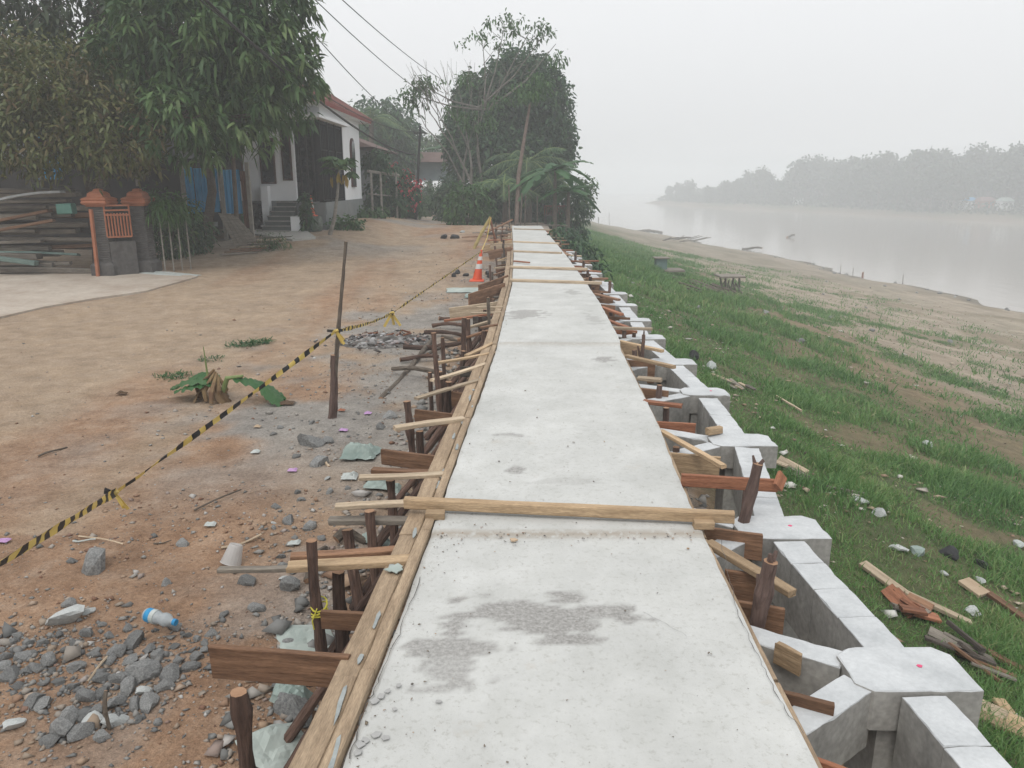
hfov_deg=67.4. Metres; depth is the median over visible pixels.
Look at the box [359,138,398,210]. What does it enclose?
annex house
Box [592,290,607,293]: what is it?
shutter board
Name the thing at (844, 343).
grass clump
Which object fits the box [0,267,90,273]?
lumber
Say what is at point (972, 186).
bank tree
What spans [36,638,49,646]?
rock
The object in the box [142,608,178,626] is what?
water bottle
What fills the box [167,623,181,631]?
rock
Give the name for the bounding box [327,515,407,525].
batten
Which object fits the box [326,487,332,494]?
rock
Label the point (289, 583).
rock
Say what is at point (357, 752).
chip
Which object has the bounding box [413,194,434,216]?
bush
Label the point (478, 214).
bush
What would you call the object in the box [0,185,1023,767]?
ground
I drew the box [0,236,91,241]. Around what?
lumber
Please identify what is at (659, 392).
stake
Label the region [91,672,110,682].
rock
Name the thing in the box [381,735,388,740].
chip
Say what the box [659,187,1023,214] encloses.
undergrowth
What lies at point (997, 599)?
plank
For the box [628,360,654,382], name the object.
shutter board
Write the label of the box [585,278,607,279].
batten
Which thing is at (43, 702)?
rock
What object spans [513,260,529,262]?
cross board
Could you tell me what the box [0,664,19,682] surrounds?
rock
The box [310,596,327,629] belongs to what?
cord
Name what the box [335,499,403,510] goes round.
batten
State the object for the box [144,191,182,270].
cassava plant
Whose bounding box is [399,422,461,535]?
form board
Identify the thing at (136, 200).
gate pillar
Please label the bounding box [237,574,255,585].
rock
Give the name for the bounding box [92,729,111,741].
rock
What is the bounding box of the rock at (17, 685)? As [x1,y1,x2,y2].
[10,681,23,689]
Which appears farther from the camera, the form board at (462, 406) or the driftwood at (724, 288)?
the driftwood at (724, 288)
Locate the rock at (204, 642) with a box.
[201,638,207,645]
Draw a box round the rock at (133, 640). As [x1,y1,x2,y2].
[123,629,144,650]
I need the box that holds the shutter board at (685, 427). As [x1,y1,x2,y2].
[657,421,695,432]
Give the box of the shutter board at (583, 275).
[579,273,590,277]
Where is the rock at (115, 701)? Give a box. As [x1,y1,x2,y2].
[102,695,127,708]
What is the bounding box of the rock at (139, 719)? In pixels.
[133,715,142,723]
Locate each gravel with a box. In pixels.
[0,251,504,767]
[0,591,252,767]
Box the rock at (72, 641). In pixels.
[69,638,75,645]
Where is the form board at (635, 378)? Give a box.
[621,349,657,423]
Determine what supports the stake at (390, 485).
on the ground at (104, 337)
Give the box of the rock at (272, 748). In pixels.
[235,722,303,767]
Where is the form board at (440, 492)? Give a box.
[421,418,469,536]
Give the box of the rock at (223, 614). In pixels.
[218,610,228,618]
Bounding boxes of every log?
[378,338,431,398]
[391,365,433,373]
[400,354,438,361]
[403,341,460,349]
[424,330,460,336]
[431,322,460,327]
[438,316,449,319]
[441,335,459,341]
[742,246,762,249]
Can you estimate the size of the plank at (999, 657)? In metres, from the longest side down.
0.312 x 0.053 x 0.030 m
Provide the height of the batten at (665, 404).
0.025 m
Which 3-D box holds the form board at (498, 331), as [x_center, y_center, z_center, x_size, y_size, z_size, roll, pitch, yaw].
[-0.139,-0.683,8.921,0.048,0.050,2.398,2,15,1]
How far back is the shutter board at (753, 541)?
3.76 m
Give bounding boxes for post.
[88,209,99,275]
[328,241,347,418]
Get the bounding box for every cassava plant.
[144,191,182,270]
[148,192,188,271]
[157,189,194,270]
[165,196,205,268]
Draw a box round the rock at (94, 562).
[81,547,105,575]
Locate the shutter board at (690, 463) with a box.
[670,452,720,475]
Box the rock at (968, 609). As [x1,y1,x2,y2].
[964,605,980,615]
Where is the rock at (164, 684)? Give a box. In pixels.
[153,678,175,691]
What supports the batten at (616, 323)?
on the form board
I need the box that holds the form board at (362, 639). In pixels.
[333,535,416,676]
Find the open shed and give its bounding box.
[360,144,408,217]
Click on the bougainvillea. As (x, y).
(406, 184)
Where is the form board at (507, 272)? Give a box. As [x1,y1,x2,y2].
[503,266,509,283]
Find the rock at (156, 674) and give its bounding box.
[149,670,160,677]
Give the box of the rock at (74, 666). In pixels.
[66,661,86,672]
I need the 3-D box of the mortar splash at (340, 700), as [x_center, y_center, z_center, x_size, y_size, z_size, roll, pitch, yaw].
[-0.545,1.015,2.429,0.016,0.003,0.197,0,15,0]
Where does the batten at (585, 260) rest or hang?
on the batten
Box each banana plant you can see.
[170,347,285,406]
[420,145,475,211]
[505,160,598,234]
[538,185,600,233]
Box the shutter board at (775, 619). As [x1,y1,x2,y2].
[738,600,784,634]
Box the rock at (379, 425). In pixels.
[376,422,383,429]
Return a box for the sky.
[1,0,1023,193]
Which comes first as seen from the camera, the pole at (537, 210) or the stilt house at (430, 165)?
the pole at (537, 210)
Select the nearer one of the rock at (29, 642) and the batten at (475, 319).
the rock at (29, 642)
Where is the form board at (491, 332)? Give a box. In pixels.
[483,309,501,346]
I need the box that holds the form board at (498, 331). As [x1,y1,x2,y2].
[492,307,505,344]
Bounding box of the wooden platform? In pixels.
[543,205,572,227]
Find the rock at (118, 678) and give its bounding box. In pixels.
[107,671,125,683]
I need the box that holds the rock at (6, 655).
[0,652,13,660]
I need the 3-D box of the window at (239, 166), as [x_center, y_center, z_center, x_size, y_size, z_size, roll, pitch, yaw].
[-8.748,-7.008,23.996,0.646,1.300,0.052,0,15,0]
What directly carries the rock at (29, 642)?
on the ground at (104, 337)
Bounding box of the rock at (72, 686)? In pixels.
[66,683,79,689]
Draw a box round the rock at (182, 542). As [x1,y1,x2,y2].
[176,538,188,546]
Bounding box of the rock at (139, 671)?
[125,658,162,683]
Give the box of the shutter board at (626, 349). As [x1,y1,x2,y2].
[620,344,640,356]
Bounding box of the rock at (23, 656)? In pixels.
[12,650,31,661]
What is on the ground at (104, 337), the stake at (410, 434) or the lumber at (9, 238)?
the stake at (410, 434)
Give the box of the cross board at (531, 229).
[514,228,551,230]
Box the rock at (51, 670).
[47,667,55,673]
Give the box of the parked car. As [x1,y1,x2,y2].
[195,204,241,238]
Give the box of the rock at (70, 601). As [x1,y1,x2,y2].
[60,597,76,607]
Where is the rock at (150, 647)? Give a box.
[144,643,155,653]
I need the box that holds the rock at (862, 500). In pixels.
[852,496,869,503]
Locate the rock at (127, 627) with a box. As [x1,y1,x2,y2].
[122,623,132,631]
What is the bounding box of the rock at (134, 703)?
[129,695,139,712]
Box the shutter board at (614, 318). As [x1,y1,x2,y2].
[607,316,629,320]
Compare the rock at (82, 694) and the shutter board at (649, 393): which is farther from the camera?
the shutter board at (649, 393)
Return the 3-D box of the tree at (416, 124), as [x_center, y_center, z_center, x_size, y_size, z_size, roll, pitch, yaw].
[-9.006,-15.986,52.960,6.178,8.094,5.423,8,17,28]
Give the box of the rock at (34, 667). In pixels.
[28,662,42,672]
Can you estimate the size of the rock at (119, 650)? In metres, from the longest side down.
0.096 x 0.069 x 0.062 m
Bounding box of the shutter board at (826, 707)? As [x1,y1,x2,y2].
[784,690,834,715]
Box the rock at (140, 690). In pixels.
[135,686,152,694]
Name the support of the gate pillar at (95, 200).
on the path at (21, 293)
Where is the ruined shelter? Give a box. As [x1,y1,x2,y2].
[714,274,745,293]
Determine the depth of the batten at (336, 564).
3.31 m
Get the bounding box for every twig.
[37,447,67,456]
[72,538,95,542]
[78,535,123,544]
[86,656,106,682]
[102,690,110,729]
[193,489,241,510]
[220,533,261,548]
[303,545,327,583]
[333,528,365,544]
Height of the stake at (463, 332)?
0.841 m
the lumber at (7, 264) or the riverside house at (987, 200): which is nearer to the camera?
the lumber at (7, 264)
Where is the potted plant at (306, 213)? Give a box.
[294,192,319,231]
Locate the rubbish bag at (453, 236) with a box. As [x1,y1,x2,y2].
[450,234,459,238]
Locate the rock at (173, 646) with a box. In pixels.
[170,643,180,649]
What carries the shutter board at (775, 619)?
attached to the stake at (764, 593)
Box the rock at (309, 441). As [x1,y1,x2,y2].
[297,433,325,447]
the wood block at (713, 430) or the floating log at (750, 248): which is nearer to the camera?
the wood block at (713, 430)
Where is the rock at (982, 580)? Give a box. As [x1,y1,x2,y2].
[976,576,985,583]
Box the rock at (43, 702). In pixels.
[33,696,51,711]
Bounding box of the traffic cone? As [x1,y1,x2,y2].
[469,250,483,281]
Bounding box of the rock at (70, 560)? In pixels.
[66,557,77,563]
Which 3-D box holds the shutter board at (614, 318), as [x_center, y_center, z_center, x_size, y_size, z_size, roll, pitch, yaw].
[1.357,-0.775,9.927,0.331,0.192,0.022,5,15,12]
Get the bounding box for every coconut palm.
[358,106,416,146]
[469,174,545,222]
[475,147,574,222]
[520,173,584,227]
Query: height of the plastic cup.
0.141 m
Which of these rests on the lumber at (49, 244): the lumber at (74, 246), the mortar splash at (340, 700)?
the lumber at (74, 246)
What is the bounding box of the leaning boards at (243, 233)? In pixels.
[218,213,256,247]
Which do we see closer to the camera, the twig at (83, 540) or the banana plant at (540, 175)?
the twig at (83, 540)
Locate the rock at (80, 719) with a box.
[77,710,91,722]
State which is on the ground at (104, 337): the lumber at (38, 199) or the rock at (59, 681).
the rock at (59, 681)
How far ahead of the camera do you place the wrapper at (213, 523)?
4.86 m
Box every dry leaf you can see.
[116,390,127,394]
[280,400,295,404]
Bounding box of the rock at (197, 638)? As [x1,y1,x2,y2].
[193,635,201,641]
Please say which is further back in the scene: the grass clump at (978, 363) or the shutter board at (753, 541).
the grass clump at (978, 363)
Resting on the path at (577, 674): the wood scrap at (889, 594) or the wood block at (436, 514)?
the wood block at (436, 514)
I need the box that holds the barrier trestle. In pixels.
[473,216,512,248]
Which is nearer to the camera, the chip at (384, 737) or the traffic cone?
the chip at (384, 737)
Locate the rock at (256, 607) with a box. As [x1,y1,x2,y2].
[249,602,265,612]
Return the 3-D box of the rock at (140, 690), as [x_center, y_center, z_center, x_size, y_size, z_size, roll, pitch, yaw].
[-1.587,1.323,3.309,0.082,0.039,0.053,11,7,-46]
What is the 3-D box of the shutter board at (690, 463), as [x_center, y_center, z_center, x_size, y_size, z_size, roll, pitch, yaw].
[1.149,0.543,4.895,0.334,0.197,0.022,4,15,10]
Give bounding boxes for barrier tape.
[0,251,480,566]
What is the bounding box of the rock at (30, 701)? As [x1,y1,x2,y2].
[23,692,46,709]
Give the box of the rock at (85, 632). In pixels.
[78,628,92,636]
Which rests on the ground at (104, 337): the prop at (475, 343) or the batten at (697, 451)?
the prop at (475, 343)
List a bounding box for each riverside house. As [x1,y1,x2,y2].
[941,199,955,209]
[959,197,975,209]
[974,197,996,209]
[995,197,1014,210]
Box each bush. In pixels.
[323,213,366,230]
[357,205,389,218]
[406,179,441,214]
[407,203,426,219]
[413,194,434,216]
[426,169,464,220]
[433,171,466,209]
[437,177,499,224]
[469,171,514,223]
[489,169,541,222]
[512,175,568,223]
[542,186,595,241]
[547,222,591,252]
[560,235,607,264]
[571,173,599,218]
[571,254,612,279]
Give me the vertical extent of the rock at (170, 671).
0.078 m
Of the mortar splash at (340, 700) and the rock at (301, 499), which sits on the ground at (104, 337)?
the rock at (301, 499)
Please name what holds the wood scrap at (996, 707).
on the ground at (104, 337)
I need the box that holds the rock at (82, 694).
[75,687,95,701]
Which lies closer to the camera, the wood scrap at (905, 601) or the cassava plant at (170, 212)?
the wood scrap at (905, 601)
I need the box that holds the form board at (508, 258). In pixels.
[506,252,510,265]
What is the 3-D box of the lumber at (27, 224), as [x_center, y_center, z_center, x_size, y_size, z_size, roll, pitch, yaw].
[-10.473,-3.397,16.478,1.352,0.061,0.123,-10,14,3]
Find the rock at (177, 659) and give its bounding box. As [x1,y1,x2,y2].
[173,655,183,663]
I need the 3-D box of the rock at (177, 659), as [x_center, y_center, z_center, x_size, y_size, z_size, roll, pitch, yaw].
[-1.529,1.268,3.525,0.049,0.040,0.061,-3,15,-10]
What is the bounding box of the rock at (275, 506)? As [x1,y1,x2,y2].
[270,503,281,508]
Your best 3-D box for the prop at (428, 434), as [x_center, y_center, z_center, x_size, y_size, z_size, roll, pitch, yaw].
[-0.559,0.236,6.692,0.753,0.067,0.064,-50,30,-8]
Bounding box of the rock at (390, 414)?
[382,410,396,418]
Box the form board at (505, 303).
[503,282,511,306]
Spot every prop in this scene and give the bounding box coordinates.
[283,727,308,767]
[284,642,348,742]
[306,568,383,687]
[349,526,402,610]
[377,479,423,546]
[396,441,440,499]
[408,403,457,468]
[424,386,464,439]
[450,343,483,384]
[453,358,477,391]
[455,341,481,371]
[466,324,487,352]
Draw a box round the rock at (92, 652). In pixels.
[90,648,99,657]
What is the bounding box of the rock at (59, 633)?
[55,630,63,637]
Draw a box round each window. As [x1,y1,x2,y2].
[221,141,243,180]
[258,138,276,183]
[280,130,292,180]
[350,138,356,186]
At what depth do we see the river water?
123.96 m
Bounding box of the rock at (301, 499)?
[297,497,305,500]
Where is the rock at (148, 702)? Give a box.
[139,691,159,713]
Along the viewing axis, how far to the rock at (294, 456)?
6.08 m
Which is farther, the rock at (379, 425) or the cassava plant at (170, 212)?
the cassava plant at (170, 212)
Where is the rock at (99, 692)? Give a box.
[95,685,108,699]
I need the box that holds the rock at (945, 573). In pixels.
[940,570,948,575]
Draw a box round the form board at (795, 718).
[774,682,822,767]
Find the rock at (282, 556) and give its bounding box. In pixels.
[276,554,285,558]
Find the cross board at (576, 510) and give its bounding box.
[403,496,734,523]
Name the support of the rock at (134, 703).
on the gravel at (70, 652)
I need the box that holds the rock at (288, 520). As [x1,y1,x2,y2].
[282,514,293,524]
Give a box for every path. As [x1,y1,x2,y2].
[0,270,196,318]
[255,229,315,240]
[343,226,817,767]
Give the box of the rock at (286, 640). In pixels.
[282,638,293,642]
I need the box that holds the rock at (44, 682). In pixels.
[36,678,49,685]
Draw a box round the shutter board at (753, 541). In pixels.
[704,527,762,560]
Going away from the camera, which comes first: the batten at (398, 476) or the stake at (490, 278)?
the batten at (398, 476)
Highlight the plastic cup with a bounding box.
[220,543,242,565]
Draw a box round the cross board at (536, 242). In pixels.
[513,241,558,243]
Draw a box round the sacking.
[446,287,477,291]
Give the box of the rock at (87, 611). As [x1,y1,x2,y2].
[82,607,95,614]
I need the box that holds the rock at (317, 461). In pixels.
[309,455,328,467]
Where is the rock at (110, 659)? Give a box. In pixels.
[105,654,116,664]
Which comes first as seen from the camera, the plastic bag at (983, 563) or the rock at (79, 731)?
the rock at (79, 731)
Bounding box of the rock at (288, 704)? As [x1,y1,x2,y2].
[273,692,311,727]
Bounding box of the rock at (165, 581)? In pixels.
[161,577,170,586]
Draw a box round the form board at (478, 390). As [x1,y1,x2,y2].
[465,345,496,421]
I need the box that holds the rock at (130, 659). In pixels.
[122,653,137,665]
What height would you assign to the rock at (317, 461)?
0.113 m
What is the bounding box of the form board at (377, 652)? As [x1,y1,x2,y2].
[362,529,429,679]
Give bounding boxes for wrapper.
[0,538,11,542]
[204,521,215,525]
[287,467,297,471]
[287,539,300,544]
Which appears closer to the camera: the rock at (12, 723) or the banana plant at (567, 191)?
the rock at (12, 723)
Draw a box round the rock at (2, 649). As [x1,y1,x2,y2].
[0,646,5,652]
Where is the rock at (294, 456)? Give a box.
[292,454,300,458]
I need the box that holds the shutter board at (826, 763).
[818,757,846,767]
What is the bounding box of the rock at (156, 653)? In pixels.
[150,648,163,660]
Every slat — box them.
[219,252,257,254]
[224,250,262,252]
[229,247,266,249]
[235,245,271,247]
[256,236,290,238]
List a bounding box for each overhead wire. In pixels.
[200,0,419,131]
[204,0,415,155]
[284,0,418,134]
[315,0,438,103]
[342,0,440,78]
[360,121,418,167]
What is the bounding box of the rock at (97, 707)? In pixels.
[89,703,101,713]
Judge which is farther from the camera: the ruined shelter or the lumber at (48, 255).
the ruined shelter
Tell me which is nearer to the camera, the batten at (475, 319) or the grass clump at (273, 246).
the batten at (475, 319)
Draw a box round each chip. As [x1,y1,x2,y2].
[354,749,361,755]
[355,740,365,748]
[362,737,369,743]
[369,697,379,703]
[370,731,381,737]
[377,693,384,698]
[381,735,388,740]
[384,563,402,573]
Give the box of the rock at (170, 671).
[159,663,179,682]
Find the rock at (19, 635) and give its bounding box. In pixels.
[11,632,23,638]
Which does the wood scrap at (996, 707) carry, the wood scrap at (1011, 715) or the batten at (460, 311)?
the wood scrap at (1011, 715)
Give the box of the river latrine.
[652,256,684,271]
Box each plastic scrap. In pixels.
[340,471,357,479]
[362,532,389,545]
[363,480,401,493]
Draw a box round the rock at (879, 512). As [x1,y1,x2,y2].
[871,508,886,516]
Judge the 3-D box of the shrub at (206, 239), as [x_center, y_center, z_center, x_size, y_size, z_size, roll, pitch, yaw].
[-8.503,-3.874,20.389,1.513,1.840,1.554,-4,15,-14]
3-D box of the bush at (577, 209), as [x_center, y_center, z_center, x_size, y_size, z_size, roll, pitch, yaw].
[2.387,-6.845,32.439,2.337,2.937,1.925,0,15,0]
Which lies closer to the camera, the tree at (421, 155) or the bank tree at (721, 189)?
the tree at (421, 155)
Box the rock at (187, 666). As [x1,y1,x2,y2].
[180,661,200,672]
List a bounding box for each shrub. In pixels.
[141,180,171,242]
[152,212,202,260]
[167,207,221,255]
[214,213,249,234]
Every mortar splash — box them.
[328,735,340,767]
[334,685,346,724]
[357,654,363,663]
[372,611,380,628]
[412,528,416,537]
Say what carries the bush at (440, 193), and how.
on the ground at (104, 337)
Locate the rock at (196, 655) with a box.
[189,651,203,660]
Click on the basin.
(68, 208)
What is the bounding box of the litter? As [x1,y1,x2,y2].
[605,252,1023,766]
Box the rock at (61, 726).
[49,716,72,738]
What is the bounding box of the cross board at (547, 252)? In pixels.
[513,250,561,253]
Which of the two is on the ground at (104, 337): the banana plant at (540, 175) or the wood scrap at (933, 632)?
the banana plant at (540, 175)
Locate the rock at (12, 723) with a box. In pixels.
[2,717,26,729]
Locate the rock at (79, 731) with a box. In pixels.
[67,722,95,741]
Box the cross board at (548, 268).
[509,266,587,270]
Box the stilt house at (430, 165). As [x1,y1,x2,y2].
[402,152,455,185]
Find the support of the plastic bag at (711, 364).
on the ground at (104, 337)
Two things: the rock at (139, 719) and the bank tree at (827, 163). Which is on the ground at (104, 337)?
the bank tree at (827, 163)
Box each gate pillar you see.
[80,189,117,275]
[120,188,162,272]
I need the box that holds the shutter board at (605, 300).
[597,298,612,303]
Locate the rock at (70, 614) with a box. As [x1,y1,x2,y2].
[45,604,84,625]
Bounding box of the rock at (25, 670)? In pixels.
[19,666,31,674]
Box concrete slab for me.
[141,271,197,275]
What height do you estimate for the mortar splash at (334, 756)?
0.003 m
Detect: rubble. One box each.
[194,347,481,767]
[686,488,714,508]
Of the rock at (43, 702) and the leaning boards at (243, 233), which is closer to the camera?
the rock at (43, 702)
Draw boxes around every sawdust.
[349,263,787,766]
[435,526,693,544]
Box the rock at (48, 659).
[40,651,55,666]
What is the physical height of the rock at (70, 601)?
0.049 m
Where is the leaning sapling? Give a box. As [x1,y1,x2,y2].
[507,68,555,225]
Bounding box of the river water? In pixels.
[560,194,1023,311]
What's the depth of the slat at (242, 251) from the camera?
20.25 m
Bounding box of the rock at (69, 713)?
[60,705,78,721]
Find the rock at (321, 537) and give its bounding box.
[317,535,325,540]
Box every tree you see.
[0,0,214,189]
[0,18,173,262]
[74,0,334,243]
[231,11,315,245]
[318,156,359,234]
[347,89,431,147]
[359,100,421,189]
[379,118,423,164]
[395,7,569,222]
[420,132,442,186]
[439,41,582,218]
[664,185,673,195]
[672,182,683,195]
[680,179,696,197]
[686,189,695,201]
[703,185,716,202]
[716,180,733,199]
[732,178,742,199]
[739,170,755,198]
[751,165,775,199]
[754,172,777,201]
[777,168,811,196]
[782,154,825,201]
[812,154,833,193]
[820,157,839,199]
[829,155,861,199]
[841,156,858,198]
[848,154,887,206]
[865,150,899,200]
[891,149,924,207]
[902,146,952,204]
[929,148,956,199]
[943,153,964,164]
[953,175,975,210]
[956,141,994,193]
[972,151,1008,196]
[986,140,1023,163]
[986,146,999,192]
[986,152,1021,196]
[1009,144,1023,197]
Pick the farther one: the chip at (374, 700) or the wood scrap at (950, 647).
the wood scrap at (950, 647)
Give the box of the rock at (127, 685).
[120,675,135,697]
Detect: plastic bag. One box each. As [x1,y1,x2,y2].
[689,350,698,360]
[706,361,716,368]
[910,545,924,556]
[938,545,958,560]
[974,558,988,569]
[1013,539,1023,547]
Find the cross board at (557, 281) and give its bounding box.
[509,279,601,284]
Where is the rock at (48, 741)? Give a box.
[38,733,60,748]
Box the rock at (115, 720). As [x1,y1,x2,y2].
[100,713,129,726]
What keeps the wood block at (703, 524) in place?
on the path at (577, 674)
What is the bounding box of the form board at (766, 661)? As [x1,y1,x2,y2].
[705,539,777,682]
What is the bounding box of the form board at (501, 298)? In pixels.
[495,284,507,308]
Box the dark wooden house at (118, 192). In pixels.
[0,107,202,243]
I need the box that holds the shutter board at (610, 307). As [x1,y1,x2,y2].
[601,304,614,315]
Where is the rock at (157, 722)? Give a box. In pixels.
[153,718,162,725]
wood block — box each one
[425,509,444,519]
[692,519,714,529]
[705,425,722,435]
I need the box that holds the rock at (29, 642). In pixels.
[25,640,34,644]
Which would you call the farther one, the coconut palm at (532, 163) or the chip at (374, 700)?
the coconut palm at (532, 163)
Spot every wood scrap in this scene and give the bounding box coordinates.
[729,378,744,389]
[745,384,756,390]
[777,455,797,469]
[777,460,788,467]
[786,458,809,473]
[787,466,806,477]
[880,584,912,617]
[889,602,910,613]
[893,587,913,602]
[898,604,927,615]
[900,597,919,607]
[907,592,934,610]
[913,612,941,623]
[924,635,996,666]
[927,626,962,648]
[943,632,993,659]
[946,620,985,652]
[948,642,1002,683]
[955,652,1015,676]
[957,641,981,657]
[970,661,1016,681]
[979,710,1023,738]
[981,699,1023,743]
[992,698,1014,712]
[1006,712,1023,733]
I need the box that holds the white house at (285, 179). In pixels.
[210,85,372,231]
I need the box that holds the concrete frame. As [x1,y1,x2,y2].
[566,251,1011,767]
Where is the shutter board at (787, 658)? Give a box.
[773,641,801,676]
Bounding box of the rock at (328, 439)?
[323,436,333,443]
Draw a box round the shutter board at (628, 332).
[615,330,636,334]
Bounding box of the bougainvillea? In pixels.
[383,162,425,216]
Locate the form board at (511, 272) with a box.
[509,264,512,281]
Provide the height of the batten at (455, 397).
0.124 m
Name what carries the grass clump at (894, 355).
on the ground at (104, 337)
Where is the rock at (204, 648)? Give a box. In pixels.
[200,645,207,651]
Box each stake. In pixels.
[230,687,255,767]
[306,538,327,700]
[332,570,349,652]
[342,528,363,608]
[364,509,379,583]
[386,480,398,542]
[403,400,417,489]
[416,430,423,483]
[428,372,433,433]
[431,332,441,442]
[439,371,443,411]
[441,337,445,401]
[441,381,451,438]
[457,350,465,390]
[461,317,466,381]
[466,318,472,352]
[478,316,481,342]
[481,330,486,381]
[486,297,490,370]
[489,265,491,280]
[608,281,611,292]
[622,330,625,337]
[632,349,636,355]
[637,331,644,357]
[656,384,661,398]
[663,407,668,421]
[673,446,679,452]
[738,455,764,523]
[749,550,777,628]
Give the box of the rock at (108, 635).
[103,631,114,638]
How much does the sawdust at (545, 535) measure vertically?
0.015 m
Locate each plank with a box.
[462,234,509,237]
[776,395,801,411]
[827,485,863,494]
[858,560,906,591]
[904,589,971,625]
[958,577,989,597]
[980,644,1023,673]
[986,589,1023,620]
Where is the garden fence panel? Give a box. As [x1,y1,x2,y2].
[103,204,138,274]
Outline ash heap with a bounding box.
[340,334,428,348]
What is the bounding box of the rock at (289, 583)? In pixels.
[279,575,299,591]
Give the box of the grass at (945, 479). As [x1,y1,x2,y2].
[547,223,1023,767]
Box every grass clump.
[248,231,294,252]
[769,321,812,334]
[800,314,837,326]
[829,309,870,320]
[829,336,855,346]
[854,319,901,329]
[882,350,918,362]
[902,331,927,339]
[925,370,974,387]
[932,339,953,345]
[964,360,996,368]
[978,388,1009,398]
[997,374,1023,383]
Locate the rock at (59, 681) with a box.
[51,677,65,685]
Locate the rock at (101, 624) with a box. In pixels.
[97,622,106,626]
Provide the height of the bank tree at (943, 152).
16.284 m
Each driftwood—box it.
[676,282,708,290]
[707,282,736,292]
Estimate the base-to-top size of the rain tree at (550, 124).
8.633 m
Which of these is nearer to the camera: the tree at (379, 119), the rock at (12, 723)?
the rock at (12, 723)
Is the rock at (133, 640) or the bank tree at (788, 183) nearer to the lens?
the rock at (133, 640)
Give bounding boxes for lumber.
[0,188,74,192]
[0,190,65,201]
[0,192,80,197]
[0,199,71,203]
[0,205,84,212]
[0,206,48,208]
[0,206,87,211]
[0,209,52,221]
[0,213,53,217]
[0,213,74,216]
[0,214,39,219]
[0,219,55,231]
[0,220,37,223]
[0,222,89,228]
[0,227,80,234]
[0,229,38,232]
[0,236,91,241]
[0,240,44,243]
[0,243,92,249]
[0,245,51,250]
[0,247,21,250]
[0,251,80,255]
[0,253,42,259]
[0,256,38,265]
[0,261,41,265]
[0,261,72,266]
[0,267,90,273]
[5,200,56,203]
[10,199,62,202]
[24,250,63,256]
[28,260,56,266]
[45,212,88,217]
[45,241,91,242]
[47,244,92,249]
[68,227,90,232]
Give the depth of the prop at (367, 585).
4.11 m
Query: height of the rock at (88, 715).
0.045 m
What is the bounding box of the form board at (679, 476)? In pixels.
[658,424,706,538]
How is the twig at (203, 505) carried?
on the ground at (104, 337)
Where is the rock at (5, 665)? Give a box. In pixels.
[0,660,11,670]
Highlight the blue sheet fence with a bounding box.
[178,162,254,240]
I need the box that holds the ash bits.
[310,328,445,352]
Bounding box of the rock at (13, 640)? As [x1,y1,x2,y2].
[9,637,16,643]
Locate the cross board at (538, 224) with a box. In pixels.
[511,223,566,225]
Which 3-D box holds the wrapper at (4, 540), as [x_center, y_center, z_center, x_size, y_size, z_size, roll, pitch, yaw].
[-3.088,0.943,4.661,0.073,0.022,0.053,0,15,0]
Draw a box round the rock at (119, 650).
[106,644,125,657]
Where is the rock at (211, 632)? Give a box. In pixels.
[204,628,217,636]
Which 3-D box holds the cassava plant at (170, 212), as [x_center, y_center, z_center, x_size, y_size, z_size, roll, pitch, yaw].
[-7.735,-3.424,17.354,0.934,1.774,1.059,0,15,0]
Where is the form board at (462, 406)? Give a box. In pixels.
[452,347,490,416]
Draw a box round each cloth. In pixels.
[269,683,312,702]
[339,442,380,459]
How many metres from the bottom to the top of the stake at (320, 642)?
0.844 m
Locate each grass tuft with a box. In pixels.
[153,369,192,381]
[197,355,224,361]
[222,339,259,347]
[242,337,275,345]
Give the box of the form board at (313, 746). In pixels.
[288,676,357,767]
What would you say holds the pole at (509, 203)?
on the ground at (104, 337)
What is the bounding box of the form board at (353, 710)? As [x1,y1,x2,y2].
[319,669,374,767]
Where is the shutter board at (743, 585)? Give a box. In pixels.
[725,569,755,601]
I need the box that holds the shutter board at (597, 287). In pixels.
[588,284,599,290]
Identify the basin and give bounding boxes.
[56,203,76,214]
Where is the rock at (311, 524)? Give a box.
[303,520,316,530]
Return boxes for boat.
[637,229,662,233]
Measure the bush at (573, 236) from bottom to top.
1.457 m
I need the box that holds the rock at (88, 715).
[81,710,103,722]
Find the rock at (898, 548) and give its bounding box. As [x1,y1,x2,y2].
[889,544,908,550]
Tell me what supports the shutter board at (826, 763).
on the path at (577, 674)
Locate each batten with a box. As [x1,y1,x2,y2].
[208,644,350,687]
[217,565,287,572]
[286,554,408,572]
[290,545,394,560]
[320,609,363,630]
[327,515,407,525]
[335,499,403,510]
[358,471,443,480]
[371,467,427,473]
[380,449,434,468]
[393,416,464,431]
[414,378,478,399]
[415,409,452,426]
[430,362,485,381]
[438,352,494,363]
[444,314,491,321]
[449,301,497,321]
[451,391,462,406]
[457,329,487,340]
[460,366,471,376]
[464,342,492,356]
[468,283,504,304]
[470,319,491,328]
[471,311,500,313]
[473,316,491,325]
[476,306,502,307]
[478,275,507,290]
[479,323,497,328]
[483,240,511,251]
[483,246,512,252]
[487,231,511,234]
[488,248,511,259]
[490,243,511,248]
[571,260,598,261]
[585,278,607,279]
[594,293,620,300]
[602,306,623,315]
[609,319,629,326]
[613,326,652,330]
[620,340,663,352]
[625,354,675,368]
[637,376,661,382]
[643,399,682,408]
[661,429,726,468]
[681,473,777,491]
[706,539,796,597]
[773,470,786,490]
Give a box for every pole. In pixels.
[414,126,426,219]
[508,185,509,228]
[520,193,522,225]
[524,195,525,225]
[537,196,537,225]
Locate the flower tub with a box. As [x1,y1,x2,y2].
[304,216,322,231]
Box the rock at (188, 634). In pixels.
[182,632,192,636]
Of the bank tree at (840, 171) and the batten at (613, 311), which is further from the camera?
the bank tree at (840, 171)
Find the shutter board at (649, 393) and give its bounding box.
[641,388,668,398]

